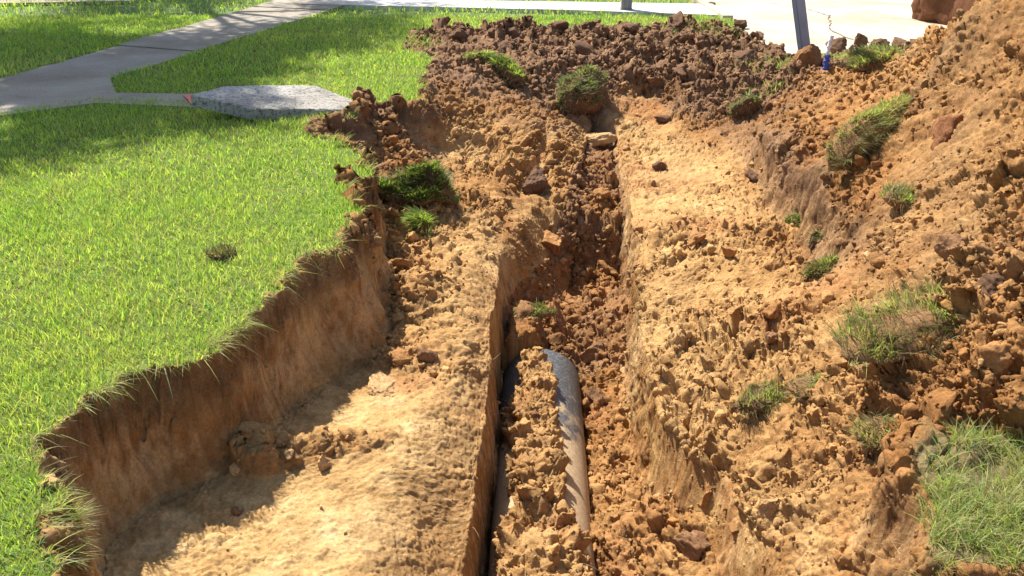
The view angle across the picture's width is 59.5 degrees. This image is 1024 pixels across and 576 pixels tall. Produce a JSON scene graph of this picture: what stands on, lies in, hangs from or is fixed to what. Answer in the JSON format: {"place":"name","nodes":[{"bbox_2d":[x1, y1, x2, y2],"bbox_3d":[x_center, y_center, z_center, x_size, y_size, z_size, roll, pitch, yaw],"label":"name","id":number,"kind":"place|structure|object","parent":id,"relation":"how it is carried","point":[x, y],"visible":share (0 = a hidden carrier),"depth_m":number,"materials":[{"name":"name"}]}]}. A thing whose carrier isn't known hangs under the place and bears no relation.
{"place":"outdoors","nodes":[
{"label":"outdoors","id":0,"kind":"place"},
{"bbox_2d":[0,0,157,5],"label":"path","id":1,"kind":"structure","parent":0,"point":[58,2],"depth_m":14.04,"materials":[{"name":"concrete"}]},
{"bbox_2d":[0,0,342,108],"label":"sidewalk","id":2,"kind":"structure","parent":0,"point":[157,48],"depth_m":9.80,"materials":[{"name":"concrete"}]},
{"bbox_2d":[0,0,743,63],"bbox_3d":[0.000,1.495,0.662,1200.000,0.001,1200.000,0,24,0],"label":"lawn ground","id":3,"kind":"structure","parent":0,"point":[210,11],"depth_m":13.32,"materials":[{"name":"green plant"}]},
{"bbox_2d":[0,0,734,575],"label":"lawn grass","id":4,"kind":"structure","parent":3,"relation":"on","point":[84,24],"depth_m":5.13,"materials":[{"name":"green plant"}]},
{"bbox_2d":[620,0,632,9],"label":"timber post","id":5,"kind":"object","parent":3,"relation":"on","point":[626,4],"visible":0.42,"depth_m":12.93,"materials":[{"name":"white wood"}]},
{"bbox_2d":[911,0,980,24],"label":"dirt bank","id":6,"kind":"structure","parent":3,"relation":"on","point":[942,12],"depth_m":11.93,"materials":[{"name":"soil"}]},
{"bbox_2d":[0,0,1023,575],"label":"ground","id":7,"kind":"structure","parent":0,"point":[176,450],"depth_m":4.12,"materials":[{"name":"soil"}]},
{"bbox_2d":[55,487,106,573],"bbox_3d":[-1.288,0.752,2.557,0.327,0.274,0.372,0,24,0],"label":"grass clump","id":8,"kind":"object","parent":7,"relation":"on","point":[80,509],"visible":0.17,"depth_m":2.58,"materials":[{"name":"plant"}]},
{"bbox_2d":[0,76,200,116],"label":"side walk","id":9,"kind":"structure","parent":7,"relation":"on","point":[102,88],"depth_m":7.48,"materials":[{"name":"concrete"}]},
{"bbox_2d":[183,94,191,103],"bbox_3d":[-2.632,-1.558,7.409,0.101,0.003,0.453,-12,27,-25],"label":"paint mark","id":10,"kind":"object","parent":9,"relation":"on","point":[188,97],"visible":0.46,"depth_m":7.48,"materials":[{"name":"paint"}]},
{"bbox_2d":[201,241,237,263],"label":"grass clump","id":11,"kind":"object","parent":7,"relation":"on","point":[218,252],"visible":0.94,"depth_m":4.24,"materials":[{"name":"plant"}]},
{"bbox_2d":[229,462,240,475],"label":"dirt clod","id":12,"kind":"object","parent":7,"relation":"on","point":[234,470],"visible":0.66,"depth_m":3.44,"materials":[{"name":"soil"}]},
{"bbox_2d":[231,506,240,515],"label":"dirt clod","id":13,"kind":"object","parent":7,"relation":"on","point":[235,510],"visible":1,"depth_m":3.28,"materials":[{"name":"soil"}]},
{"bbox_2d":[190,85,351,120],"bbox_3d":[-1.830,-1.448,7.046,1.299,0.257,0.511,-8,25,-18],"label":"broken slab","id":14,"kind":"object","parent":7,"relation":"on","point":[257,102],"depth_m":6.92,"materials":[{"name":"concrete"}]},
{"bbox_2d":[265,444,276,452],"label":"dirt clod","id":15,"kind":"object","parent":7,"relation":"on","point":[269,447],"visible":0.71,"depth_m":3.47,"materials":[{"name":"soil"}]},
{"bbox_2d":[283,449,294,459],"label":"dirt clod","id":16,"kind":"object","parent":7,"relation":"on","point":[288,454],"visible":1,"depth_m":3.50,"materials":[{"name":"soil"}]},
{"bbox_2d":[317,455,330,470],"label":"dirt clod","id":17,"kind":"object","parent":7,"relation":"on","point":[323,462],"visible":1,"depth_m":3.51,"materials":[{"name":"soil"}]},
{"bbox_2d":[368,370,396,396],"bbox_3d":[-0.608,0.456,4.205,0.144,0.059,0.239,0,24,0],"label":"dirt clod","id":18,"kind":"object","parent":7,"relation":"on","point":[381,383],"visible":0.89,"depth_m":4.18,"materials":[{"name":"soil"}]},
{"bbox_2d":[388,347,412,366],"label":"dirt clod","id":19,"kind":"object","parent":7,"relation":"on","point":[398,356],"visible":0.99,"depth_m":4.36,"materials":[{"name":"soil"}]},
{"bbox_2d":[388,258,413,268],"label":"dirt clod","id":20,"kind":"object","parent":7,"relation":"on","point":[404,263],"visible":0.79,"depth_m":5.21,"materials":[{"name":"soil"}]},
{"bbox_2d":[393,205,437,236],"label":"grass clump","id":21,"kind":"object","parent":7,"relation":"on","point":[421,220],"visible":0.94,"depth_m":5.79,"materials":[{"name":"plant"}]},
{"bbox_2d":[376,157,464,209],"bbox_3d":[-0.667,-0.659,6.067,0.749,0.447,0.429,-8,25,-17],"label":"grass clump","id":22,"kind":"object","parent":7,"relation":"on","point":[423,184],"visible":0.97,"depth_m":6.01,"materials":[{"name":"plant"}]},
{"bbox_2d":[416,347,437,363],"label":"dirt clod","id":23,"kind":"object","parent":7,"relation":"on","point":[427,355],"visible":0.91,"depth_m":4.33,"materials":[{"name":"soil"}]},
{"bbox_2d":[451,29,467,41],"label":"dirt clod","id":24,"kind":"object","parent":7,"relation":"on","point":[460,35],"visible":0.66,"depth_m":10.31,"materials":[{"name":"soil"}]},
{"bbox_2d":[460,48,497,64],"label":"grass clump","id":25,"kind":"object","parent":7,"relation":"on","point":[480,55],"visible":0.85,"depth_m":8.71,"materials":[{"name":"plant"}]},
{"bbox_2d":[497,42,513,52],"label":"dirt clod","id":26,"kind":"object","parent":7,"relation":"on","point":[504,45],"visible":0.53,"depth_m":9.70,"materials":[{"name":"soil"}]},
{"bbox_2d":[487,50,525,88],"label":"grass clump","id":27,"kind":"object","parent":7,"relation":"on","point":[508,69],"visible":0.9,"depth_m":8.46,"materials":[{"name":"plant"}]},
{"bbox_2d":[301,0,717,17],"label":"sidewalk","id":28,"kind":"structure","parent":7,"relation":"on","point":[647,8],"depth_m":13.46,"materials":[{"name":"concrete"}]},
{"bbox_2d":[506,298,557,324],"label":"grass clump","id":29,"kind":"object","parent":7,"relation":"on","point":[541,311],"visible":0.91,"depth_m":5.41,"materials":[{"name":"plant"}]},
{"bbox_2d":[522,165,547,194],"bbox_3d":[0.176,-0.834,6.998,0.201,0.231,0.266,0,24,0],"label":"dirt clod","id":30,"kind":"object","parent":7,"relation":"on","point":[536,181],"visible":0.92,"depth_m":6.91,"materials":[{"name":"soil"}]},
{"bbox_2d":[530,410,542,415],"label":"dirt clod","id":31,"kind":"object","parent":7,"relation":"on","point":[534,413],"visible":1,"depth_m":4.51,"materials":[{"name":"soil"}]},
{"bbox_2d":[488,349,595,575],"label":"drain pipe","id":32,"kind":"object","parent":7,"relation":"on","point":[570,419],"visible":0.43,"depth_m":4.49,"materials":[{"name":"grey plastic"}]},
{"bbox_2d":[542,230,561,255],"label":"dirt clod","id":33,"kind":"object","parent":7,"relation":"on","point":[552,242],"visible":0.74,"depth_m":6.57,"materials":[{"name":"soil"}]},
{"bbox_2d":[547,20,568,30],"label":"dirt clod","id":34,"kind":"object","parent":7,"relation":"on","point":[563,25],"visible":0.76,"depth_m":10.34,"materials":[{"name":"soil"}]},
{"bbox_2d":[550,298,566,336],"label":"dirt clod","id":35,"kind":"object","parent":7,"relation":"on","point":[560,321],"visible":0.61,"depth_m":5.60,"materials":[{"name":"soil"}]},
{"bbox_2d":[551,64,613,118],"bbox_3d":[0.629,-1.799,8.279,0.600,0.558,0.604,14,27,28],"label":"grass clump","id":36,"kind":"object","parent":7,"relation":"on","point":[583,90],"visible":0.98,"depth_m":8.14,"materials":[{"name":"plant"}]},
{"bbox_2d":[577,193,588,207],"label":"dirt clod","id":37,"kind":"object","parent":7,"relation":"on","point":[583,201],"visible":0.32,"depth_m":7.00,"materials":[{"name":"soil"}]},
{"bbox_2d":[574,40,600,55],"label":"dirt clod","id":38,"kind":"object","parent":7,"relation":"on","point":[585,48],"visible":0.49,"depth_m":9.11,"materials":[{"name":"soil"}]},
{"bbox_2d":[579,341,604,363],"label":"dirt clod","id":39,"kind":"object","parent":7,"relation":"on","point":[587,355],"visible":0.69,"depth_m":5.42,"materials":[{"name":"soil"}]},
{"bbox_2d":[586,388,608,405],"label":"dirt clod","id":40,"kind":"object","parent":7,"relation":"on","point":[594,394],"visible":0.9,"depth_m":5.03,"materials":[{"name":"soil"}]},
{"bbox_2d":[585,132,616,146],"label":"dirt clod","id":41,"kind":"object","parent":7,"relation":"on","point":[599,139],"visible":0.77,"depth_m":7.90,"materials":[{"name":"soil"}]},
{"bbox_2d":[592,187,610,200],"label":"dirt clod","id":42,"kind":"object","parent":7,"relation":"on","point":[603,193],"visible":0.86,"depth_m":6.97,"materials":[{"name":"soil"}]},
{"bbox_2d":[620,21,636,33],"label":"dirt clod","id":43,"kind":"object","parent":7,"relation":"on","point":[628,26],"visible":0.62,"depth_m":10.02,"materials":[{"name":"soil"}]},
{"bbox_2d":[370,15,907,99],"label":"weed grass","id":44,"kind":"structure","parent":7,"relation":"on","point":[702,26],"depth_m":9.78,"materials":[{"name":"green plant"}]},
{"bbox_2d":[652,161,666,170],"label":"dirt clod","id":45,"kind":"object","parent":7,"relation":"on","point":[659,166],"visible":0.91,"depth_m":7.14,"materials":[{"name":"soil"}]},
{"bbox_2d":[654,115,671,122],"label":"dirt clod","id":46,"kind":"object","parent":7,"relation":"on","point":[663,118],"visible":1,"depth_m":8.17,"materials":[{"name":"soil"}]},
{"bbox_2d":[667,10,683,31],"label":"dirt clod","id":47,"kind":"object","parent":7,"relation":"on","point":[677,22],"visible":0.76,"depth_m":10.77,"materials":[{"name":"soil"}]},
{"bbox_2d":[675,63,687,80],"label":"dirt clod","id":48,"kind":"object","parent":7,"relation":"on","point":[680,71],"visible":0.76,"depth_m":8.56,"materials":[{"name":"soil"}]},
{"bbox_2d":[672,530,710,560],"bbox_3d":[0.724,1.033,3.602,0.091,0.132,0.144,-19,30,-37],"label":"dirt clod","id":49,"kind":"object","parent":7,"relation":"on","point":[693,545],"visible":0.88,"depth_m":3.57,"materials":[{"name":"soil"}]},
{"bbox_2d":[688,232,705,246],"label":"dirt clod","id":50,"kind":"object","parent":7,"relation":"on","point":[697,238],"visible":0.87,"depth_m":5.54,"materials":[{"name":"soil"}]},
{"bbox_2d":[698,481,711,510],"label":"dirt clod","id":51,"kind":"object","parent":7,"relation":"on","point":[703,504],"visible":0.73,"depth_m":3.67,"materials":[{"name":"soil"}]},
{"bbox_2d":[721,246,736,257],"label":"dirt clod","id":52,"kind":"object","parent":7,"relation":"on","point":[729,252],"visible":1,"depth_m":5.36,"materials":[{"name":"soil"}]},
{"bbox_2d":[725,92,762,119],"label":"grass clump","id":53,"kind":"object","parent":7,"relation":"on","point":[750,104],"visible":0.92,"depth_m":7.82,"materials":[{"name":"soil"}]},
{"bbox_2d":[734,49,754,63],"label":"dirt clod","id":54,"kind":"object","parent":7,"relation":"on","point":[745,55],"visible":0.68,"depth_m":8.94,"materials":[{"name":"soil"}]},
{"bbox_2d":[744,168,758,182],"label":"dirt clod","id":55,"kind":"object","parent":7,"relation":"on","point":[751,174],"visible":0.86,"depth_m":6.70,"materials":[{"name":"soil"}]},
{"bbox_2d":[728,372,791,423],"bbox_3d":[1.042,0.477,3.755,0.356,0.204,0.322,0,24,0],"label":"grass clump","id":56,"kind":"object","parent":7,"relation":"on","point":[762,398],"visible":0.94,"depth_m":3.72,"materials":[{"name":"plant"}]},
{"bbox_2d":[764,331,778,343],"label":"dirt clod","id":57,"kind":"object","parent":7,"relation":"on","point":[770,337],"visible":1,"depth_m":4.18,"materials":[{"name":"soil"}]},
{"bbox_2d":[755,497,788,520],"bbox_3d":[0.958,0.819,3.242,0.151,0.143,0.056,-7,25,-15],"label":"dirt clod","id":58,"kind":"object","parent":7,"relation":"on","point":[769,506],"visible":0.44,"depth_m":3.21,"materials":[{"name":"soil"}]},
{"bbox_2d":[781,209,802,226],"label":"grass clump","id":59,"kind":"object","parent":7,"relation":"on","point":[793,218],"visible":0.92,"depth_m":5.76,"materials":[{"name":"plant"}]},
{"bbox_2d":[792,0,809,49],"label":"metal post","id":60,"kind":"object","parent":7,"relation":"on","point":[801,23],"depth_m":8.48,"materials":[{"name":"grey metal"}]},
{"bbox_2d":[780,365,829,406],"bbox_3d":[1.203,0.407,3.619,0.306,0.186,0.248,-8,25,-18],"label":"grass clump","id":61,"kind":"object","parent":7,"relation":"on","point":[799,387],"visible":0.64,"depth_m":3.61,"materials":[{"name":"plant"}]},
{"bbox_2d":[793,44,821,67],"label":"dirt clod","id":62,"kind":"object","parent":7,"relation":"on","point":[808,54],"visible":0.67,"depth_m":8.39,"materials":[{"name":"soil"}]},
{"bbox_2d":[803,227,822,260],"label":"grass clump","id":63,"kind":"object","parent":7,"relation":"on","point":[815,236],"visible":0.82,"depth_m":5.26,"materials":[{"name":"plant"}]},
{"bbox_2d":[796,250,837,277],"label":"grass clump","id":64,"kind":"object","parent":7,"relation":"on","point":[819,267],"visible":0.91,"depth_m":4.92,"materials":[{"name":"plant"}]},
{"bbox_2d":[822,35,833,70],"bbox_3d":[2.795,-2.019,7.954,0.076,0.430,0.056,0,24,0],"label":"marker stake","id":65,"kind":"object","parent":7,"relation":"on","point":[827,60],"visible":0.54,"depth_m":7.92,"materials":[{"name":"plastic"}]},
{"bbox_2d":[863,251,869,260],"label":"dirt clod","id":66,"kind":"object","parent":7,"relation":"on","point":[866,253],"visible":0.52,"depth_m":4.44,"materials":[{"name":"soil"}]},
{"bbox_2d":[817,91,916,179],"bbox_3d":[2.120,-0.907,5.333,0.844,0.491,0.415,-15,28,-30],"label":"grass clump","id":67,"kind":"object","parent":7,"relation":"on","point":[860,133],"visible":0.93,"depth_m":5.28,"materials":[{"name":"plant"}]},
{"bbox_2d":[838,406,900,459],"bbox_3d":[1.267,0.495,3.057,0.344,0.177,0.257,0,24,0],"label":"grass clump","id":68,"kind":"object","parent":7,"relation":"on","point":[871,432],"visible":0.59,"depth_m":3.04,"materials":[{"name":"plant"}]},
{"bbox_2d":[840,42,898,74],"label":"grass clump","id":69,"kind":"object","parent":7,"relation":"on","point":[865,57],"visible":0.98,"depth_m":7.70,"materials":[{"name":"plant"}]},
{"bbox_2d":[883,247,890,255],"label":"dirt clod","id":70,"kind":"object","parent":7,"relation":"on","point":[886,249],"visible":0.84,"depth_m":4.30,"materials":[{"name":"soil"}]},
{"bbox_2d":[816,271,973,374],"bbox_3d":[1.502,0.135,3.268,0.805,0.289,0.562,0,24,0],"label":"grass clump","id":71,"kind":"object","parent":7,"relation":"on","point":[881,332],"visible":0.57,"depth_m":3.24,"materials":[{"name":"plant"}]},
{"bbox_2d":[874,178,916,216],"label":"grass clump","id":72,"kind":"object","parent":7,"relation":"on","point":[899,196],"visible":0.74,"depth_m":4.59,"materials":[{"name":"plant"}]},
{"bbox_2d":[930,114,963,150],"bbox_3d":[2.316,-0.822,4.759,0.172,0.229,0.164,-16,28,-32],"label":"dirt clod","id":73,"kind":"object","parent":7,"relation":"on","point":[944,127],"visible":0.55,"depth_m":4.71,"materials":[{"name":"soil"}]},
{"bbox_2d":[933,233,962,260],"bbox_3d":[1.768,-0.135,3.555,0.076,0.147,0.188,-20,31,-37],"label":"dirt clod","id":74,"kind":"object","parent":7,"relation":"on","point":[943,244],"visible":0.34,"depth_m":3.56,"materials":[{"name":"soil"}]},
{"bbox_2d":[897,411,1023,575],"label":"grass patch","id":75,"kind":"object","parent":7,"relation":"on","point":[952,519],"visible":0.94,"depth_m":2.44,"materials":[{"name":"green plant"}]},
{"bbox_2d":[974,273,1005,302],"bbox_3d":[1.753,0.004,3.250,0.152,0.133,0.124,0,24,0],"label":"dirt clod","id":76,"kind":"object","parent":7,"relation":"on","point":[989,283],"visible":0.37,"depth_m":3.22,"materials":[{"name":"soil"}]},
{"bbox_2d":[970,341,1015,376],"bbox_3d":[1.597,0.236,2.941,0.152,0.141,0.129,0,24,0],"label":"dirt clod","id":77,"kind":"object","parent":7,"relation":"on","point":[997,357],"visible":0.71,"depth_m":2.90,"materials":[{"name":"soil"}]},
{"bbox_2d":[35,2,1023,575],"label":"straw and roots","id":78,"kind":"object","parent":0,"point":[303,444],"visible":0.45,"depth_m":3.42,"materials":[{"name":"beige plant"}]},
{"bbox_2d":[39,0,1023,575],"bbox_3d":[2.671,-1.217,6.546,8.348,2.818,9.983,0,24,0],"label":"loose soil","id":79,"kind":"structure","parent":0,"point":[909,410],"depth_m":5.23,"materials":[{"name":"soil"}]},
{"bbox_2d":[506,27,520,38],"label":"dirt clod","id":80,"kind":"object","parent":79,"relation":"on","point":[514,32],"visible":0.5,"depth_m":10.49,"materials":[{"name":"soil"}]},
{"bbox_2d":[707,0,946,55],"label":"street","id":81,"kind":"structure","parent":0,"point":[775,24],"depth_m":12.39,"materials":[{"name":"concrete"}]},
{"bbox_2d":[687,0,732,22],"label":"kerb","id":82,"kind":"structure","parent":81,"relation":"on","point":[722,13],"depth_m":12.87,"materials":[{"name":"concrete"}]},
{"bbox_2d":[734,20,746,28],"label":"dirt clod","id":83,"kind":"object","parent":81,"relation":"on","point":[742,24],"visible":0.96,"depth_m":11.49,"materials":[{"name":"soil"}]},
{"bbox_2d":[758,31,763,39],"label":"dirt clod","id":84,"kind":"object","parent":81,"relation":"on","point":[761,34],"visible":0.43,"depth_m":10.66,"materials":[{"name":"soil"}]},
{"bbox_2d":[767,2,854,39],"bbox_3d":[4.292,-3.707,12.364,0.514,0.001,4.134,0,24,0],"label":"street crack","id":85,"kind":"object","parent":81,"relation":"on","point":[829,24],"visible":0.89,"depth_m":11.89,"materials":[{"name":"brown"}]},
{"bbox_2d":[825,37,846,53],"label":"dirt clod","id":86,"kind":"object","parent":81,"relation":"on","point":[839,44],"visible":0.75,"depth_m":9.69,"materials":[{"name":"soil"}]},
{"bbox_2d":[854,33,867,47],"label":"dirt clod","id":87,"kind":"object","parent":81,"relation":"on","point":[860,39],"visible":0.87,"depth_m":9.89,"materials":[{"name":"soil"}]},
{"bbox_2d":[870,38,889,46],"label":"dirt clod","id":88,"kind":"object","parent":81,"relation":"on","point":[880,41],"visible":0.34,"depth_m":9.56,"materials":[{"name":"soil"}]},
{"bbox_2d":[892,36,906,47],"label":"dirt clod","id":89,"kind":"object","parent":81,"relation":"on","point":[898,41],"visible":0.38,"depth_m":9.73,"materials":[{"name":"soil"}]}
]}

